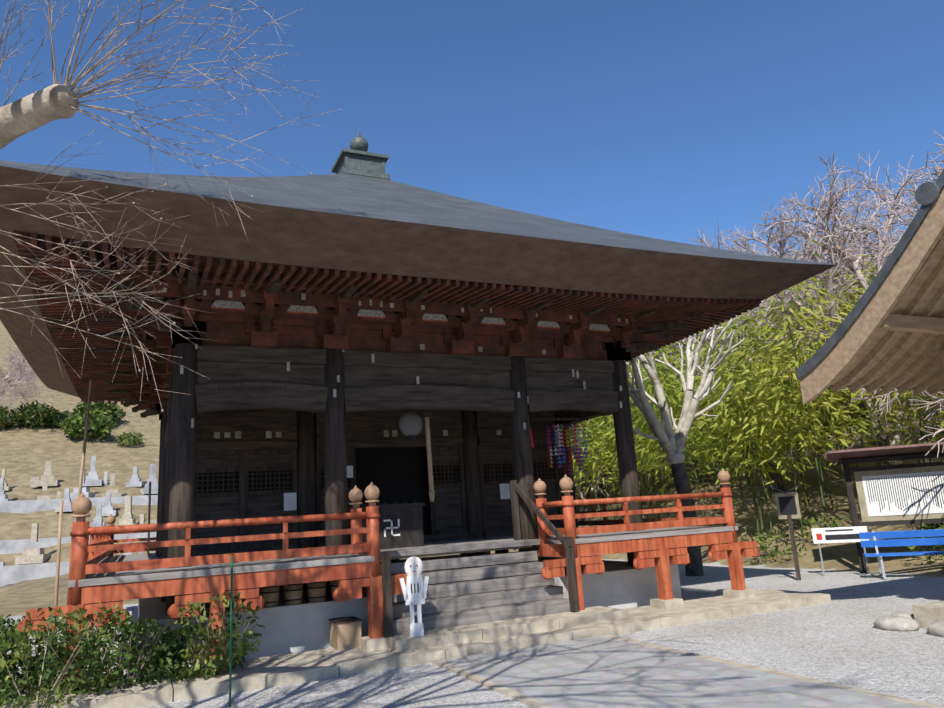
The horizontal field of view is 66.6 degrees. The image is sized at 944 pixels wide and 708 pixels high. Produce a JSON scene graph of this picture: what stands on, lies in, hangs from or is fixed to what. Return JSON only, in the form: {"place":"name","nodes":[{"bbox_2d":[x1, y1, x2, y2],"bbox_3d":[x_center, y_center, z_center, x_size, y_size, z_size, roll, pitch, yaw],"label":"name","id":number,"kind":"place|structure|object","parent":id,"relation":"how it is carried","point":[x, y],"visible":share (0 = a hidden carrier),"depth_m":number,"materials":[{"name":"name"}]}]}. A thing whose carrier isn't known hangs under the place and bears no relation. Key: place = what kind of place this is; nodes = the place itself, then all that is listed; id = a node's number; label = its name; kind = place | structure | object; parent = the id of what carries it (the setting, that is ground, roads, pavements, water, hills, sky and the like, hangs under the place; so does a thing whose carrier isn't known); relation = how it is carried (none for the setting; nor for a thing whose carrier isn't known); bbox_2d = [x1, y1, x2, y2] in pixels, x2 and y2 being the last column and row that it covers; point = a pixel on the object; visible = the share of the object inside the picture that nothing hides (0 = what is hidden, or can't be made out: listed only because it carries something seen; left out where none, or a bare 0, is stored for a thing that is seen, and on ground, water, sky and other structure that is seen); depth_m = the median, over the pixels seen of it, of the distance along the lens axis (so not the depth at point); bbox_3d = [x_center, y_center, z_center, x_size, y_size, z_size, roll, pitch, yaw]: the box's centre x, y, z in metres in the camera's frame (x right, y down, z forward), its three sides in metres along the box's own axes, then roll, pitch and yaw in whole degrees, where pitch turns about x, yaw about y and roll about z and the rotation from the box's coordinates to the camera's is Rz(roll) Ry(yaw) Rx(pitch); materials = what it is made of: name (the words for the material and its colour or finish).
{"place":"outdoors","nodes":[
{"label":"outdoors","id":0,"kind":"place"},
{"bbox_2d":[236,580,337,607],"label":"buckets","id":1,"kind":"object","parent":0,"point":[293,593],"visible":0.56,"depth_m":9.18,"materials":[{"name":"brown wood"}]},
{"bbox_2d":[137,343,681,672],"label":"temple building","id":2,"kind":"structure","parent":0,"point":[263,435],"depth_m":11.40,"materials":[{"name":"black wood"}]},
{"bbox_2d":[37,235,742,419],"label":"eave brackets","id":3,"kind":"object","parent":2,"relation":"on","point":[269,316],"visible":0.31,"depth_m":10.70,"materials":[{"name":"red wood"}]},
{"bbox_2d":[180,344,624,510],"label":"paper notices","id":4,"kind":"object","parent":2,"relation":"attached to","point":[290,502],"visible":0.73,"depth_m":11.65,"materials":[{"name":"paper"}]},
{"bbox_2d":[0,160,835,401],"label":"hall roof","id":5,"kind":"structure","parent":2,"relation":"on","point":[352,223],"depth_m":9.19,"materials":[{"name":"grey tile"}]},
{"bbox_2d":[331,131,389,179],"bbox_3d":[-2.397,-4.165,15.321,1.000,1.290,1.000,2,-14,-24],"label":"roof finial","id":6,"kind":"object","parent":5,"relation":"on","point":[356,158],"visible":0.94,"depth_m":14.90,"materials":[{"name":"green metal"}]},
{"bbox_2d":[13,233,761,404],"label":"roof rafters","id":7,"kind":"object","parent":5,"relation":"attached to","point":[714,311],"visible":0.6,"depth_m":10.15,"materials":[{"name":"brown wood"}]},
{"bbox_2d":[399,410,434,501],"bbox_3d":[-0.860,1.380,11.133,0.525,1.800,0.246,-3,-13,-4],"label":"gong","id":8,"kind":"object","parent":5,"relation":"attached to","point":[410,424],"visible":0.88,"depth_m":11.09,"materials":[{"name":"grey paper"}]},
{"bbox_2d":[530,418,588,474],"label":"hanging paper cranes","id":9,"kind":"object","parent":5,"relation":"attached to","point":[575,432],"visible":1,"depth_m":12.80,"materials":[{"name":"multicoloured paper"}]},
{"bbox_2d":[0,252,943,707],"bbox_3d":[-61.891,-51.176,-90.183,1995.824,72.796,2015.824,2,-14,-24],"label":"terrain","id":10,"kind":"structure","parent":0,"point":[842,640],"depth_m":13.95,"materials":[{"name":"grey gravel"}]},
{"bbox_2d":[0,456,157,587],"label":"gravestones","id":11,"kind":"object","parent":10,"relation":"on","point":[31,550],"visible":0.52,"depth_m":44.29,"materials":[{"name":"stone"}]},
{"bbox_2d":[0,590,264,707],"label":"shrub","id":12,"kind":"object","parent":10,"relation":"on","point":[37,673],"visible":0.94,"depth_m":7.36,"materials":[{"name":"green plant"}]},
{"bbox_2d":[54,380,232,706],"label":"poles","id":13,"kind":"object","parent":10,"relation":"on","point":[79,494],"visible":0.62,"depth_m":10.61,"materials":[{"name":"brown wood"}]},
{"bbox_2d":[17,468,759,692],"bbox_3d":[-1.988,3.750,13.730,10.196,2.080,9.838,2,-14,-24],"label":"veranda","id":14,"kind":"object","parent":10,"relation":"on","point":[98,571],"visible":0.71,"depth_m":8.82,"materials":[{"name":"red paint"}]},
{"bbox_2d":[348,501,424,548],"bbox_3d":[-1.316,2.626,11.013,1.080,0.675,0.620,2,-14,-24],"label":"offering box","id":15,"kind":"object","parent":14,"relation":"on","point":[400,524],"visible":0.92,"depth_m":10.82,"materials":[{"name":"black wood"}]},
{"bbox_2d":[0,589,830,707],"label":"stone curb","id":16,"kind":"structure","parent":10,"relation":"on","point":[407,650],"depth_m":8.55,"materials":[{"name":"beige stone"}]},
{"bbox_2d":[328,616,361,649],"bbox_3d":[-1.582,3.481,8.980,0.320,0.320,0.420,2,-14,-24],"label":"wood crate","id":17,"kind":"object","parent":16,"relation":"on","point":[345,632],"visible":0.96,"depth_m":8.82,"materials":[{"name":"beige wood"}]},
{"bbox_2d":[400,556,428,636],"bbox_3d":[-0.695,2.946,8.767,0.363,0.925,0.140,-1,-13,-11],"label":"figure-shaped sign","id":18,"kind":"object","parent":16,"relation":"on","point":[414,590],"visible":1,"depth_m":8.77,"materials":[{"name":"white paint"}]},
{"bbox_2d":[362,480,578,636],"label":"stairs","id":19,"kind":"structure","parent":16,"relation":"on","point":[468,593],"depth_m":9.92,"materials":[{"name":"grey wood"}]},
{"bbox_2d":[0,131,943,520],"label":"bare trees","id":20,"kind":"object","parent":10,"relation":"on","point":[834,239],"visible":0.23,"depth_m":20.58,"materials":[{"name":"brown plant"}]},
{"bbox_2d":[0,400,943,564],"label":"hill bushes","id":21,"kind":"object","parent":10,"relation":"on","point":[98,416],"visible":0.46,"depth_m":63.56,"materials":[{"name":"green plant"}]},
{"bbox_2d":[612,318,743,575],"bbox_3d":[4.558,1.523,16.138,3.203,6.756,3.300,-15,-17,41],"label":"pollard tree","id":22,"kind":"object","parent":10,"relation":"on","point":[671,444],"visible":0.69,"depth_m":16.42,"materials":[{"name":"white plant"}]},
{"bbox_2d":[569,239,943,536],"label":"bamboo grove","id":23,"kind":"object","parent":10,"relation":"on","point":[757,426],"visible":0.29,"depth_m":19.78,"materials":[{"name":"green plant"}]},
{"bbox_2d":[768,483,806,579],"bbox_3d":[6.279,3.488,14.123,0.610,1.836,0.300,-9,-14,23],"label":"signpost","id":24,"kind":"object","parent":10,"relation":"on","point":[787,505],"visible":1,"depth_m":14.16,"materials":[{"name":"brown wood"}]},
{"bbox_2d":[811,526,869,575],"bbox_3d":[7.404,3.939,14.373,1.000,0.930,0.049,-8,-13,21],"label":"white sign","id":25,"kind":"object","parent":10,"relation":"on","point":[836,535],"visible":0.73,"depth_m":14.43,"materials":[{"name":"white metal"}]},
{"bbox_2d":[796,169,943,636],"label":"side hall","id":26,"kind":"structure","parent":10,"relation":"on","point":[887,336],"depth_m":8.67,"materials":[{"name":"brown wood"}]},
{"bbox_2d":[823,442,943,572],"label":"info board","id":27,"kind":"object","parent":10,"relation":"on","point":[910,493],"visible":1,"depth_m":14.43,"materials":[{"name":"white paint"}]},
{"bbox_2d":[859,529,943,579],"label":"blue bench","id":28,"kind":"object","parent":10,"relation":"on","point":[874,542],"visible":0.96,"depth_m":13.52,"materials":[{"name":"paint"}]},
{"bbox_2d":[0,0,943,263],"label":"sky","id":29,"kind":"structure","parent":0,"point":[659,119],"materials":[{"name":"blue"}]},
{"bbox_2d":[432,635,943,707],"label":"paved path","id":30,"kind":"structure","parent":0,"point":[606,671],"depth_m":6.69,"materials":[{"name":"grey concrete"}]},
{"bbox_3d":[-1.771,-1.792,3.288,7.212,8.624,8.590,2,-14,-24],"label":"pollard tree","id":31,"kind":"object","parent":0,"visible":0},
{"bbox_2d":[0,0,340,411],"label":"branch","id":32,"kind":"object","parent":31,"relation":"attached to","point":[34,111],"visible":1,"depth_m":4.39,"materials":[{"name":"brown plant"}]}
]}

